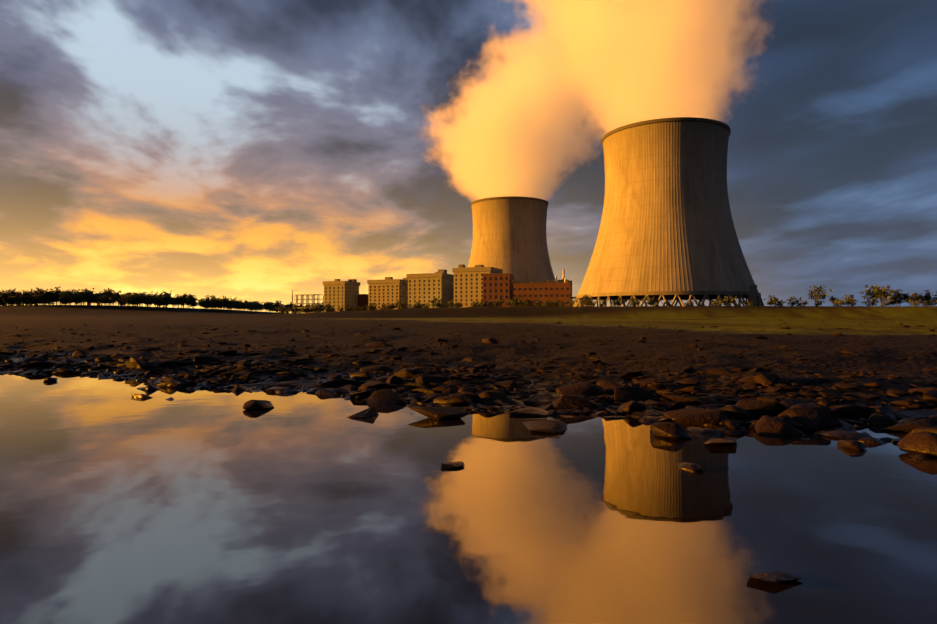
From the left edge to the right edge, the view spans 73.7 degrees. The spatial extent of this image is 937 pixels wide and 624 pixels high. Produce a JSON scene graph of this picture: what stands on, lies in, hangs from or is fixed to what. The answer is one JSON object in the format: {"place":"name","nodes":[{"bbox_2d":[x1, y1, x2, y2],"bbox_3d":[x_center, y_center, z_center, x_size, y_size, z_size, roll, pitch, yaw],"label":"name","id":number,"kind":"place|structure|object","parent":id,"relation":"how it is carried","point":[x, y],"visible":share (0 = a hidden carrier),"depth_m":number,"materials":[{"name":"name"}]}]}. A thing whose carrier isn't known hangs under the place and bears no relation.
{"place":"outdoors","nodes":[
{"label":"outdoors","id":0,"kind":"place"},
{"bbox_2d":[0,373,936,623],"bbox_3d":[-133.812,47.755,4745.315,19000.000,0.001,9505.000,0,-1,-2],"label":"pond water","id":1,"kind":"structure","parent":0,"point":[119,504],"depth_m":1.71,"materials":[{"name":"liquid"}]},
{"bbox_2d":[0,305,936,427],"bbox_3d":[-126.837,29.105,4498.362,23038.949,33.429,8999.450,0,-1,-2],"label":"terrain","id":2,"kind":"structure","parent":0,"point":[879,336],"depth_m":10.62,"materials":[{"name":"brown soil"}]},
{"bbox_2d":[0,291,10,305],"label":"tree","id":3,"kind":"object","parent":2,"relation":"on","point":[4,297],"visible":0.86,"depth_m":1416.08,"materials":[{"name":"green plant"}]},
{"bbox_2d":[5,288,24,305],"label":"tree","id":4,"kind":"object","parent":2,"relation":"on","point":[11,294],"visible":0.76,"depth_m":1396.39,"materials":[{"name":"green plant"}]},
{"bbox_2d":[8,296,21,305],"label":"tree","id":5,"kind":"object","parent":2,"relation":"on","point":[17,300],"visible":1,"depth_m":1365.21,"materials":[{"name":"green plant"}]},
{"bbox_2d":[19,295,29,305],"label":"tree","id":6,"kind":"object","parent":2,"relation":"on","point":[24,299],"visible":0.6,"depth_m":1396.56,"materials":[{"name":"green plant"}]},
{"bbox_2d":[30,290,47,305],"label":"tree","id":7,"kind":"object","parent":2,"relation":"on","point":[37,296],"visible":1,"depth_m":1376.62,"materials":[{"name":"green plant"}]},
{"bbox_2d":[38,289,51,304],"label":"tree","id":8,"kind":"object","parent":2,"relation":"on","point":[45,292],"visible":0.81,"depth_m":1405.44,"materials":[{"name":"green plant"}]},
{"bbox_2d":[46,287,66,301],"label":"tree","id":9,"kind":"object","parent":2,"relation":"on","point":[54,295],"visible":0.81,"depth_m":1420.08,"materials":[{"name":"green plant"}]},
{"bbox_2d":[57,290,74,305],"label":"tree","id":10,"kind":"object","parent":2,"relation":"on","point":[65,297],"visible":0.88,"depth_m":1369.88,"materials":[{"name":"green plant"}]},
{"bbox_2d":[67,296,79,303],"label":"tree","id":11,"kind":"object","parent":2,"relation":"on","point":[71,299],"visible":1,"depth_m":1360.47,"materials":[{"name":"green plant"}]},
{"bbox_2d":[70,288,82,304],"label":"tree","id":12,"kind":"object","parent":2,"relation":"on","point":[76,292],"visible":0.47,"depth_m":1406.81,"materials":[{"name":"green plant"}]},
{"bbox_2d":[73,293,87,303],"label":"tree","id":13,"kind":"object","parent":2,"relation":"on","point":[78,298],"visible":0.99,"depth_m":1368.76,"materials":[{"name":"green plant"}]},
{"bbox_2d":[79,289,93,305],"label":"tree","id":14,"kind":"object","parent":2,"relation":"on","point":[86,295],"visible":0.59,"depth_m":1417.35,"materials":[{"name":"green plant"}]},
{"bbox_2d":[89,296,96,305],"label":"tree","id":15,"kind":"object","parent":2,"relation":"on","point":[93,300],"visible":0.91,"depth_m":1405.71,"materials":[{"name":"green plant"}]},
{"bbox_2d":[94,294,108,306],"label":"tree","id":16,"kind":"object","parent":2,"relation":"on","point":[103,298],"visible":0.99,"depth_m":1386.60,"materials":[{"name":"green plant"}]},
{"bbox_2d":[100,288,114,304],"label":"tree","id":17,"kind":"object","parent":2,"relation":"on","point":[110,293],"visible":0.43,"depth_m":1470.91,"materials":[{"name":"green plant"}]},
{"bbox_2d":[110,290,123,306],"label":"tree","id":18,"kind":"object","parent":2,"relation":"on","point":[117,296],"visible":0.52,"depth_m":1388.34,"materials":[{"name":"green plant"}]},
{"bbox_2d":[116,292,135,308],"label":"tree","id":19,"kind":"object","parent":2,"relation":"on","point":[128,297],"visible":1,"depth_m":1359.59,"materials":[{"name":"green plant"}]},
{"bbox_2d":[131,294,144,307],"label":"tree","id":20,"kind":"object","parent":2,"relation":"on","point":[139,299],"visible":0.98,"depth_m":1385.77,"materials":[{"name":"green plant"}]},
{"bbox_2d":[144,298,153,306],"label":"tree","id":21,"kind":"object","parent":2,"relation":"on","point":[147,301],"visible":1,"depth_m":1371.30,"materials":[{"name":"green plant"}]},
{"bbox_2d":[147,291,157,307],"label":"tree","id":22,"kind":"object","parent":2,"relation":"on","point":[153,297],"visible":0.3,"depth_m":1411.28,"materials":[{"name":"green plant"}]},
{"bbox_2d":[152,294,162,304],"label":"tree","id":23,"kind":"object","parent":2,"relation":"on","point":[156,300],"visible":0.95,"depth_m":1370.74,"materials":[{"name":"green plant"}]},
{"bbox_2d":[159,294,173,309],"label":"tree","id":24,"kind":"object","parent":2,"relation":"on","point":[167,298],"visible":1,"depth_m":1372.50,"materials":[{"name":"green plant"}]},
{"bbox_2d":[171,298,180,308],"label":"tree","id":25,"kind":"object","parent":2,"relation":"on","point":[174,302],"visible":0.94,"depth_m":1402.73,"materials":[{"name":"green plant"}]},
{"bbox_2d":[178,294,189,308],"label":"tree","id":26,"kind":"object","parent":2,"relation":"on","point":[182,300],"visible":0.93,"depth_m":1438.66,"materials":[{"name":"green plant"}]},
{"bbox_2d":[188,295,197,308],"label":"tree","id":27,"kind":"object","parent":2,"relation":"on","point":[195,298],"visible":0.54,"depth_m":1489.66,"materials":[{"name":"green plant"}]},
{"bbox_2d":[198,299,209,307],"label":"tree","id":28,"kind":"object","parent":2,"relation":"on","point":[202,303],"visible":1,"depth_m":1388.37,"materials":[{"name":"green plant"}]},
{"bbox_2d":[205,295,217,310],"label":"tree","id":29,"kind":"object","parent":2,"relation":"on","point":[210,303],"visible":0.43,"depth_m":1398.95,"materials":[{"name":"green plant"}]},
{"bbox_2d":[211,297,222,308],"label":"tree","id":30,"kind":"object","parent":2,"relation":"on","point":[218,302],"visible":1,"depth_m":1377.71,"materials":[{"name":"green plant"}]},
{"bbox_2d":[219,296,231,310],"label":"tree","id":31,"kind":"object","parent":2,"relation":"on","point":[226,303],"visible":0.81,"depth_m":1413.40,"materials":[{"name":"green plant"}]},
{"bbox_2d":[229,301,235,310],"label":"tree","id":32,"kind":"object","parent":2,"relation":"on","point":[232,305],"visible":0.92,"depth_m":1434.79,"materials":[{"name":"green plant"}]},
{"bbox_2d":[234,302,242,309],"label":"tree","id":33,"kind":"object","parent":2,"relation":"on","point":[238,305],"visible":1,"depth_m":1378.50,"materials":[{"name":"green plant"}]},
{"bbox_2d":[249,303,256,312],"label":"tree","id":34,"kind":"object","parent":2,"relation":"on","point":[254,307],"visible":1,"depth_m":1371.63,"materials":[{"name":"green plant"}]},
{"bbox_2d":[256,302,265,310],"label":"tree","id":35,"kind":"object","parent":2,"relation":"on","point":[260,307],"visible":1,"depth_m":1385.03,"materials":[{"name":"green plant"}]},
{"bbox_2d":[266,303,272,310],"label":"tree","id":36,"kind":"object","parent":2,"relation":"on","point":[268,307],"visible":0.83,"depth_m":1381.06,"materials":[{"name":"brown plant"}]},
{"bbox_2d":[268,301,285,313],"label":"tree","id":37,"kind":"object","parent":2,"relation":"on","point":[277,305],"visible":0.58,"depth_m":1369.41,"materials":[{"name":"green plant"}]},
{"bbox_2d":[273,306,288,313],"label":"bush","id":38,"kind":"object","parent":2,"relation":"on","point":[281,310],"visible":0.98,"depth_m":302.07,"materials":[{"name":"green plant"}]},
{"bbox_2d":[289,305,299,313],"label":"bush","id":39,"kind":"object","parent":2,"relation":"on","point":[296,309],"visible":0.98,"depth_m":299.46,"materials":[{"name":"green plant"}]},
{"bbox_2d":[300,304,313,312],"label":"yard tree","id":40,"kind":"object","parent":2,"relation":"on","point":[305,310],"visible":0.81,"depth_m":555.11,"materials":[{"name":"green plant"}]},
{"bbox_2d":[292,290,323,313],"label":"gantry frame","id":41,"kind":"object","parent":2,"relation":"on","point":[307,299],"visible":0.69,"depth_m":601.67,"materials":[{"name":"grey metal"}]},
{"bbox_2d":[307,303,318,312],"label":"bush","id":42,"kind":"object","parent":2,"relation":"on","point":[314,308],"visible":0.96,"depth_m":300.65,"materials":[{"name":"green plant"}]},
{"bbox_2d":[319,302,335,311],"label":"bush","id":43,"kind":"object","parent":2,"relation":"on","point":[329,308],"visible":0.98,"depth_m":303.22,"materials":[{"name":"green plant"}]},
{"bbox_2d":[323,279,359,311],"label":"block","id":44,"kind":"structure","parent":2,"relation":"on","point":[343,294],"depth_m":562.06,"materials":[{"name":"beige concrete"}]},
{"bbox_2d":[354,305,362,310],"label":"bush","id":45,"kind":"object","parent":2,"relation":"on","point":[357,308],"visible":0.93,"depth_m":530.99,"materials":[{"name":"green plant"}]},
{"bbox_2d":[358,292,367,310],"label":"block","id":46,"kind":"structure","parent":2,"relation":"on","point":[363,300],"depth_m":576.21,"materials":[{"name":"brown concrete"}]},
{"bbox_2d":[366,303,377,309],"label":"bush","id":47,"kind":"object","parent":2,"relation":"on","point":[373,305],"visible":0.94,"depth_m":304.37,"materials":[{"name":"green plant"}]},
{"bbox_2d":[380,303,387,309],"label":"yard tree","id":48,"kind":"object","parent":2,"relation":"on","point":[384,306],"visible":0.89,"depth_m":514.45,"materials":[{"name":"green plant"}]},
{"bbox_2d":[367,277,407,309],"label":"block","id":49,"kind":"structure","parent":2,"relation":"on","point":[386,290],"depth_m":531.89,"materials":[{"name":"beige concrete"}]},
{"bbox_2d":[391,301,406,308],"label":"bush","id":50,"kind":"object","parent":2,"relation":"on","point":[398,305],"visible":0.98,"depth_m":300.91,"materials":[{"name":"green plant"}]},
{"bbox_2d":[415,302,424,308],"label":"bush","id":51,"kind":"object","parent":2,"relation":"on","point":[418,305],"visible":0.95,"depth_m":302.71,"materials":[{"name":"green plant"}]},
{"bbox_2d":[406,271,453,308],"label":"block","id":52,"kind":"structure","parent":2,"relation":"on","point":[423,288],"depth_m":500.44,"materials":[{"name":"beige concrete"}]},
{"bbox_2d":[426,298,442,307],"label":"bush","id":53,"kind":"object","parent":2,"relation":"on","point":[439,302],"visible":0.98,"depth_m":298.12,"materials":[{"name":"green plant"}]},
{"bbox_2d":[446,300,453,307],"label":"yard tree","id":54,"kind":"object","parent":2,"relation":"on","point":[451,303],"visible":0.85,"depth_m":483.68,"materials":[{"name":"green plant"}]},
{"bbox_2d":[0,320,936,583],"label":"shore rocks","id":55,"kind":"object","parent":2,"relation":"on","point":[448,397],"visible":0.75,"depth_m":4.19,"materials":[{"name":"brown stone"}]},
{"bbox_2d":[452,264,502,307],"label":"block","id":56,"kind":"structure","parent":2,"relation":"on","point":[468,286],"depth_m":477.50,"materials":[{"name":"beige concrete"}]},
{"bbox_2d":[482,301,489,306],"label":"bush","id":57,"kind":"object","parent":2,"relation":"on","point":[485,304],"visible":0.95,"depth_m":304.34,"materials":[{"name":"green plant"}]},
{"bbox_2d":[491,298,505,306],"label":"bush","id":58,"kind":"object","parent":2,"relation":"on","point":[495,303],"visible":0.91,"depth_m":296.45,"materials":[{"name":"green plant"}]},
{"bbox_2d":[471,196,547,206],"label":"cooling tower","id":59,"kind":"structure","parent":2,"relation":"on","point":[511,197],"depth_m":606.49,"materials":[{"name":"concrete"}]},
{"bbox_2d":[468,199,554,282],"bbox_3d":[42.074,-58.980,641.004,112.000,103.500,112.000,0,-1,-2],"label":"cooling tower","id":60,"kind":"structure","parent":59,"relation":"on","point":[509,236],"depth_m":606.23,"materials":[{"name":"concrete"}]},
{"bbox_2d":[506,297,519,306],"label":"yard tree","id":61,"kind":"object","parent":2,"relation":"on","point":[512,304],"visible":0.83,"depth_m":446.53,"materials":[{"name":"green plant"}]},
{"bbox_2d":[511,295,527,306],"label":"bush","id":62,"kind":"object","parent":2,"relation":"on","point":[517,301],"visible":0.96,"depth_m":302.56,"materials":[{"name":"green plant"}]},
{"bbox_2d":[521,298,533,306],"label":"bush","id":63,"kind":"object","parent":2,"relation":"on","point":[526,304],"visible":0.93,"depth_m":301.93,"materials":[{"name":"green plant"}]},
{"bbox_2d":[483,269,575,306],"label":"plant hall","id":64,"kind":"structure","parent":2,"relation":"on","point":[498,286],"depth_m":455.72,"materials":[{"name":"orange brick"}]},
{"bbox_2d":[534,299,541,306],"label":"yard tree","id":65,"kind":"object","parent":2,"relation":"on","point":[538,303],"visible":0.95,"depth_m":434.89,"materials":[{"name":"green plant"}]},
{"bbox_2d":[545,299,556,306],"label":"bush","id":66,"kind":"object","parent":2,"relation":"on","point":[549,302],"visible":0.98,"depth_m":294.48,"materials":[{"name":"green plant"}]},
{"bbox_2d":[557,300,565,306],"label":"bush","id":67,"kind":"object","parent":2,"relation":"on","point":[561,304],"visible":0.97,"depth_m":289.62,"materials":[{"name":"green plant"}]},
{"bbox_2d":[566,299,575,306],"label":"yard tree","id":68,"kind":"object","parent":2,"relation":"on","point":[571,302],"visible":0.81,"depth_m":424.67,"materials":[{"name":"green plant"}]},
{"bbox_2d":[575,295,593,305],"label":"bush","id":69,"kind":"object","parent":2,"relation":"on","point":[587,302],"visible":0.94,"depth_m":290.87,"materials":[{"name":"green plant"}]},
{"bbox_2d":[597,299,606,305],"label":"bush","id":70,"kind":"object","parent":2,"relation":"on","point":[603,302],"visible":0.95,"depth_m":293.94,"materials":[{"name":"green plant"}]},
{"bbox_2d":[612,297,627,306],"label":"bush","id":71,"kind":"object","parent":2,"relation":"on","point":[617,303],"visible":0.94,"depth_m":292.27,"materials":[{"name":"green plant"}]},
{"bbox_2d":[629,297,643,305],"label":"bush","id":72,"kind":"object","parent":2,"relation":"on","point":[637,302],"visible":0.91,"depth_m":296.90,"materials":[{"name":"green plant"}]},
{"bbox_2d":[643,295,661,306],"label":"bush","id":73,"kind":"object","parent":2,"relation":"on","point":[651,302],"visible":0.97,"depth_m":287.02,"materials":[{"name":"green plant"}]},
{"bbox_2d":[662,300,671,305],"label":"bush","id":74,"kind":"object","parent":2,"relation":"on","point":[668,304],"visible":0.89,"depth_m":296.82,"materials":[{"name":"green plant"}]},
{"bbox_2d":[573,117,763,306],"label":"big cooling tower","id":75,"kind":"structure","parent":2,"relation":"on","point":[753,296],"depth_m":364.55,"materials":[{"name":"concrete"}]},
{"bbox_2d":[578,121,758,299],"bbox_3d":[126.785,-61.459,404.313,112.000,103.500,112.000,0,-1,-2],"label":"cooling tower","id":76,"kind":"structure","parent":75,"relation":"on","point":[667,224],"depth_m":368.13,"materials":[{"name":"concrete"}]},
{"bbox_2d":[710,296,725,305],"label":"bush","id":77,"kind":"object","parent":2,"relation":"on","point":[717,302],"visible":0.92,"depth_m":291.98,"materials":[{"name":"green plant"}]},
{"bbox_2d":[721,295,737,305],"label":"bush","id":78,"kind":"object","parent":2,"relation":"on","point":[729,301],"visible":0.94,"depth_m":289.31,"materials":[{"name":"green plant"}]},
{"bbox_2d":[742,299,753,305],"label":"bush","id":79,"kind":"object","parent":2,"relation":"on","point":[749,302],"visible":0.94,"depth_m":286.50,"materials":[{"name":"green plant"}]},
{"bbox_2d":[763,295,781,305],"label":"bush","id":80,"kind":"object","parent":2,"relation":"on","point":[771,300],"visible":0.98,"depth_m":284.65,"materials":[{"name":"green plant"}]},
{"bbox_2d":[773,299,782,305],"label":"bush","id":81,"kind":"object","parent":2,"relation":"on","point":[779,303],"visible":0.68,"depth_m":291.18,"materials":[{"name":"green plant"}]},
{"bbox_2d":[783,296,802,305],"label":"bush","id":82,"kind":"object","parent":2,"relation":"on","point":[792,302],"visible":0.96,"depth_m":286.67,"materials":[{"name":"green plant"}]},
{"bbox_2d":[806,284,832,303],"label":"tree","id":83,"kind":"object","parent":2,"relation":"on","point":[813,293],"visible":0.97,"depth_m":307.71,"materials":[{"name":"green plant"}]},
{"bbox_2d":[814,299,824,305],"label":"bush","id":84,"kind":"object","parent":2,"relation":"on","point":[819,303],"visible":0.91,"depth_m":287.80,"materials":[{"name":"green plant"}]},
{"bbox_2d":[828,296,840,303],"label":"tree","id":85,"kind":"object","parent":2,"relation":"on","point":[832,299],"visible":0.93,"depth_m":306.68,"materials":[{"name":"green plant"}]},
{"bbox_2d":[833,301,843,305],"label":"bush","id":86,"kind":"object","parent":2,"relation":"on","point":[840,304],"visible":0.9,"depth_m":292.13,"materials":[{"name":"green plant"}]},
{"bbox_2d":[842,297,855,305],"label":"bush","id":87,"kind":"object","parent":2,"relation":"on","point":[848,302],"visible":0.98,"depth_m":286.64,"materials":[{"name":"green plant"}]},
{"bbox_2d":[841,294,857,305],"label":"tree","id":88,"kind":"object","parent":2,"relation":"on","point":[852,296],"visible":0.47,"depth_m":315.70,"materials":[{"name":"green plant"}]},
{"bbox_2d":[859,284,880,302],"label":"tree","id":89,"kind":"object","parent":2,"relation":"on","point":[873,288],"visible":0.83,"depth_m":308.39,"materials":[{"name":"green plant"}]},
{"bbox_2d":[862,298,877,305],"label":"bush","id":90,"kind":"object","parent":2,"relation":"on","point":[869,303],"visible":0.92,"depth_m":285.09,"materials":[{"name":"green plant"}]},
{"bbox_2d":[865,285,895,305],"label":"tree","id":91,"kind":"object","parent":2,"relation":"on","point":[881,294],"visible":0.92,"depth_m":303.15,"materials":[{"name":"green plant"}]},
{"bbox_2d":[875,298,893,305],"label":"bush","id":92,"kind":"object","parent":2,"relation":"on","point":[886,303],"visible":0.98,"depth_m":289.61,"materials":[{"name":"green plant"}]},
{"bbox_2d":[890,298,900,305],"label":"tree","id":93,"kind":"object","parent":2,"relation":"on","point":[894,302],"visible":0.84,"depth_m":306.59,"materials":[{"name":"green plant"}]},
{"bbox_2d":[887,288,905,305],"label":"tree","id":94,"kind":"object","parent":2,"relation":"on","point":[896,293],"visible":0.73,"depth_m":311.80,"materials":[{"name":"green plant"}]},
{"bbox_2d":[900,293,916,305],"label":"tree","id":95,"kind":"object","parent":2,"relation":"on","point":[904,298],"visible":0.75,"depth_m":310.50,"materials":[{"name":"green plant"}]},
{"bbox_2d":[908,298,919,305],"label":"bush","id":96,"kind":"object","parent":2,"relation":"on","point":[914,302],"visible":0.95,"depth_m":281.60,"materials":[{"name":"green plant"}]},
{"bbox_2d":[910,292,923,303],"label":"tree","id":97,"kind":"object","parent":2,"relation":"on","point":[914,294],"visible":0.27,"depth_m":316.00,"materials":[{"name":"green plant"}]},
{"bbox_2d":[914,290,936,303],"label":"tree","id":98,"kind":"object","parent":2,"relation":"on","point":[927,296],"visible":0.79,"depth_m":305.87,"materials":[{"name":"green plant"}]},
{"bbox_2d":[918,299,933,305],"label":"bush","id":99,"kind":"object","parent":2,"relation":"on","point":[922,302],"visible":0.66,"depth_m":288.06,"materials":[{"name":"green plant"}]},
{"bbox_2d":[924,299,936,305],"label":"bush","id":100,"kind":"object","parent":2,"relation":"on","point":[929,302],"visible":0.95,"depth_m":280.66,"materials":[{"name":"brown plant"}]},
{"bbox_2d":[0,0,936,312],"label":"sky","id":101,"kind":"structure","parent":0,"point":[253,150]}
]}

